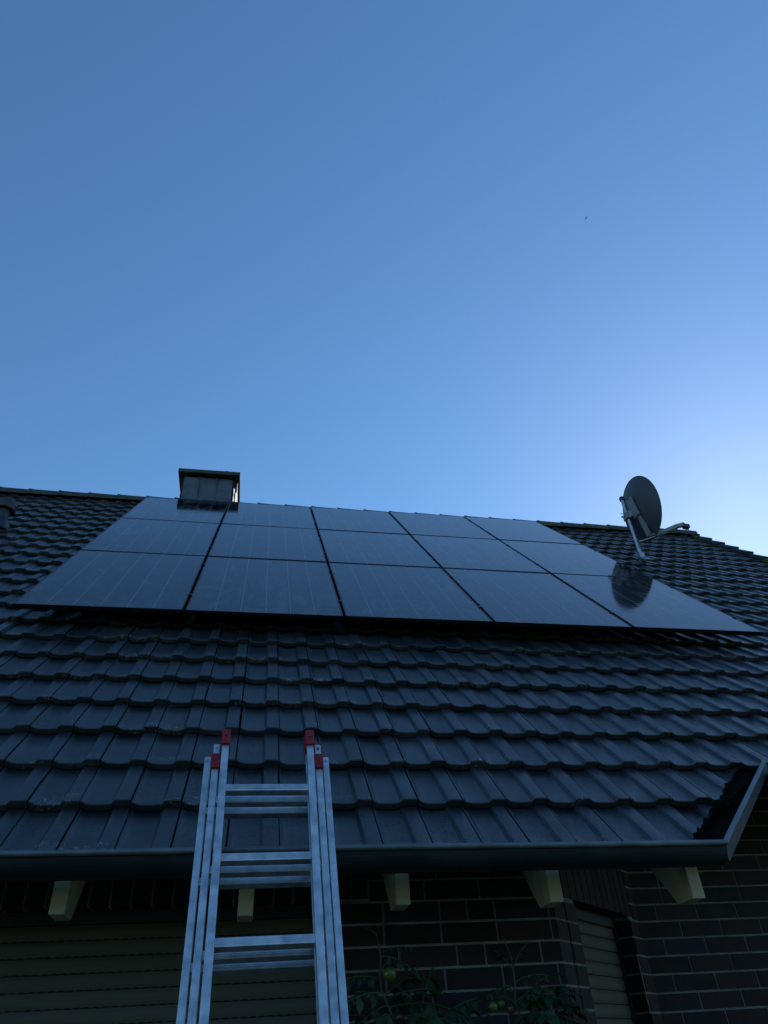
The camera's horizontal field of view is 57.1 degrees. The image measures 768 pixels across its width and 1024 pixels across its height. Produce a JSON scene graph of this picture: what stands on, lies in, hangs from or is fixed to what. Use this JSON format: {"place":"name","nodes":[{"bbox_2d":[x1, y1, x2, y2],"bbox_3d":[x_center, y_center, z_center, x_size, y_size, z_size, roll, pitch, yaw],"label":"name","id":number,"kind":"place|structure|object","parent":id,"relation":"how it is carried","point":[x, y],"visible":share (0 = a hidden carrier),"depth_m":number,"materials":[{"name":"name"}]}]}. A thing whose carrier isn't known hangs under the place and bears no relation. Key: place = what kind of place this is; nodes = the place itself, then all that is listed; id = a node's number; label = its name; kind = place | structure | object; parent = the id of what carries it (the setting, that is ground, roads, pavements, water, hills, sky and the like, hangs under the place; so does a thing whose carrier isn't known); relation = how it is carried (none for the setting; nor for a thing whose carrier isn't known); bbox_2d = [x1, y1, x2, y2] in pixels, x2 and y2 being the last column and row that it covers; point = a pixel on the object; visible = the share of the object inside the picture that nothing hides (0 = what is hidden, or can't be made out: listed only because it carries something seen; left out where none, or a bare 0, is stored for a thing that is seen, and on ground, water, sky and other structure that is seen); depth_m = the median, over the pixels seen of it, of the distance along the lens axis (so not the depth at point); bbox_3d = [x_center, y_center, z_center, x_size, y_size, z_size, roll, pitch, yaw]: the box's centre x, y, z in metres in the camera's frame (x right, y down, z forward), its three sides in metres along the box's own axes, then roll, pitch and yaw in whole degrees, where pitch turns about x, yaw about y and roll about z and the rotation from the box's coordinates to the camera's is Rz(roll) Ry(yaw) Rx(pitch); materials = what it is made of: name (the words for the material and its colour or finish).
{"place":"outdoors","nodes":[
{"label":"outdoors","id":0,"kind":"place"},
{"bbox_2d":[0,0,767,556],"label":"sky","id":1,"kind":"structure","parent":0,"point":[344,254],"materials":[{"name":"blue"}]},
{"label":"ground","id":2,"kind":"structure","parent":0,"visible":0},
{"bbox_2d":[0,468,767,1023],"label":"brick house","id":3,"kind":"structure","parent":2,"relation":"on","point":[586,810],"depth_m":3.55,"materials":[{"name":"brick"}]},
{"bbox_2d":[186,508,342,610],"bbox_3d":[-0.126,0.460,7.892,5.810,3.408,3.112,4,-39,-9],"label":"mounting frame","id":4,"kind":"object","parent":3,"relation":"attached to","point":[209,551],"depth_m":6.57,"materials":[{"name":"black metal"}]},
{"bbox_2d":[12,550,205,613],"bbox_3d":[-2.115,0.536,5.782,1.158,1.722,0.047,3,-81,-9],"label":"solar panel","id":5,"kind":"object","parent":4,"relation":"attached to","point":[91,580],"visible":0.99,"depth_m":5.53,"materials":[{"name":"glass"}]},
{"bbox_2d":[81,518,219,556],"bbox_3d":[-2.376,0.254,7.481,1.158,1.722,0.045,4,-81,-9],"label":"solar panel","id":6,"kind":"object","parent":4,"relation":"attached to","point":[133,535],"visible":0.9,"depth_m":7.33,"materials":[{"name":"glass"}]},
{"bbox_2d":[121,497,228,523],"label":"solar panel","id":7,"kind":"object","parent":4,"relation":"attached to","point":[169,509],"visible":0.95,"depth_m":9.06,"materials":[{"name":"glass"}]},
{"bbox_2d":[185,556,342,619],"bbox_3d":[-0.978,0.609,5.969,1.158,1.722,0.046,4,-81,-9],"label":"solar panel","id":8,"kind":"object","parent":4,"relation":"attached to","point":[244,587],"visible":1,"depth_m":5.72,"materials":[{"name":"glass"}]},
{"bbox_2d":[208,524,326,561],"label":"solar panel","id":9,"kind":"object","parent":4,"relation":"attached to","point":[264,542],"visible":0.88,"depth_m":7.51,"materials":[{"name":"glass"}]},
{"bbox_2d":[222,502,316,528],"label":"solar panel","id":10,"kind":"object","parent":4,"relation":"attached to","point":[239,513],"visible":0.89,"depth_m":9.25,"materials":[{"name":"glass"}]},
{"bbox_2d":[311,507,408,534],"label":"solar panel","id":11,"kind":"object","parent":4,"relation":"attached to","point":[354,520],"visible":0.93,"depth_m":9.42,"materials":[{"name":"glass"}]},
{"bbox_2d":[318,529,440,567],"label":"solar panel","id":12,"kind":"object","parent":4,"relation":"attached to","point":[354,547],"visible":0.9,"depth_m":7.70,"materials":[{"name":"glass"}]},
{"bbox_2d":[329,563,492,625],"bbox_3d":[0.158,0.679,6.156,1.158,1.722,0.045,4,-81,-9],"label":"solar panel","id":13,"kind":"object","parent":4,"relation":"attached to","point":[388,593],"visible":1,"depth_m":5.91,"materials":[{"name":"glass"}]},
{"bbox_2d":[389,512,497,539],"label":"solar panel","id":14,"kind":"object","parent":4,"relation":"attached to","point":[436,525],"visible":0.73,"depth_m":9.62,"materials":[{"name":"glass"}]},
{"bbox_2d":[411,535,548,573],"bbox_3d":[1.033,0.468,8.042,1.158,1.722,0.046,4,-81,-9],"label":"solar panel","id":15,"kind":"object","parent":4,"relation":"attached to","point":[471,553],"visible":0.84,"depth_m":7.89,"materials":[{"name":"glass"}]},
{"bbox_2d":[464,517,582,544],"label":"solar panel","id":16,"kind":"object","parent":4,"relation":"attached to","point":[515,530],"visible":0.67,"depth_m":9.80,"materials":[{"name":"glass"}]},
{"bbox_2d":[443,568,632,630],"bbox_3d":[1.295,0.751,6.343,1.158,1.722,0.046,4,-81,-9],"label":"solar panel","id":17,"kind":"object","parent":4,"relation":"attached to","point":[522,599],"visible":0.92,"depth_m":6.10,"materials":[{"name":"glass"}]},
{"bbox_2d":[500,540,650,577],"bbox_3d":[2.170,0.540,8.229,1.158,1.722,0.046,4,-81,-9],"label":"solar panel","id":18,"kind":"object","parent":4,"relation":"attached to","point":[562,558],"visible":0.75,"depth_m":8.09,"materials":[{"name":"glass"}]},
{"bbox_2d":[552,573,762,635],"bbox_3d":[2.432,0.821,6.530,1.158,1.722,0.047,4,-81,-9],"label":"solar panel","id":19,"kind":"object","parent":4,"relation":"attached to","point":[646,604],"visible":0.91,"depth_m":6.29,"materials":[{"name":"glass"}]},
{"bbox_2d":[619,476,689,561],"bbox_3d":[3.589,0.150,9.503,0.778,1.270,0.720,28,-48,-34],"label":"satellite dish","id":20,"kind":"object","parent":3,"relation":"attached to","point":[639,500],"visible":1,"depth_m":9.39,"materials":[{"name":"paint"}]},
{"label":"path","id":21,"kind":"structure","parent":0,"visible":0},
{"bbox_2d":[176,729,348,1023],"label":"extension ladder","id":22,"kind":"object","parent":21,"relation":"on","point":[319,951],"visible":1,"depth_m":2.29,"materials":[{"name":"metal"}]},
{"bbox_2d":[345,928,491,1023],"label":"tomato plant","id":23,"kind":"object","parent":21,"relation":"on","point":[430,1015],"visible":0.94,"depth_m":2.61,"materials":[{"name":"green plant"}]},
{"bbox_2d":[487,931,593,1023],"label":"tomato plant","id":24,"kind":"object","parent":21,"relation":"on","point":[531,1000],"visible":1,"depth_m":2.64,"materials":[{"name":"green plant"}]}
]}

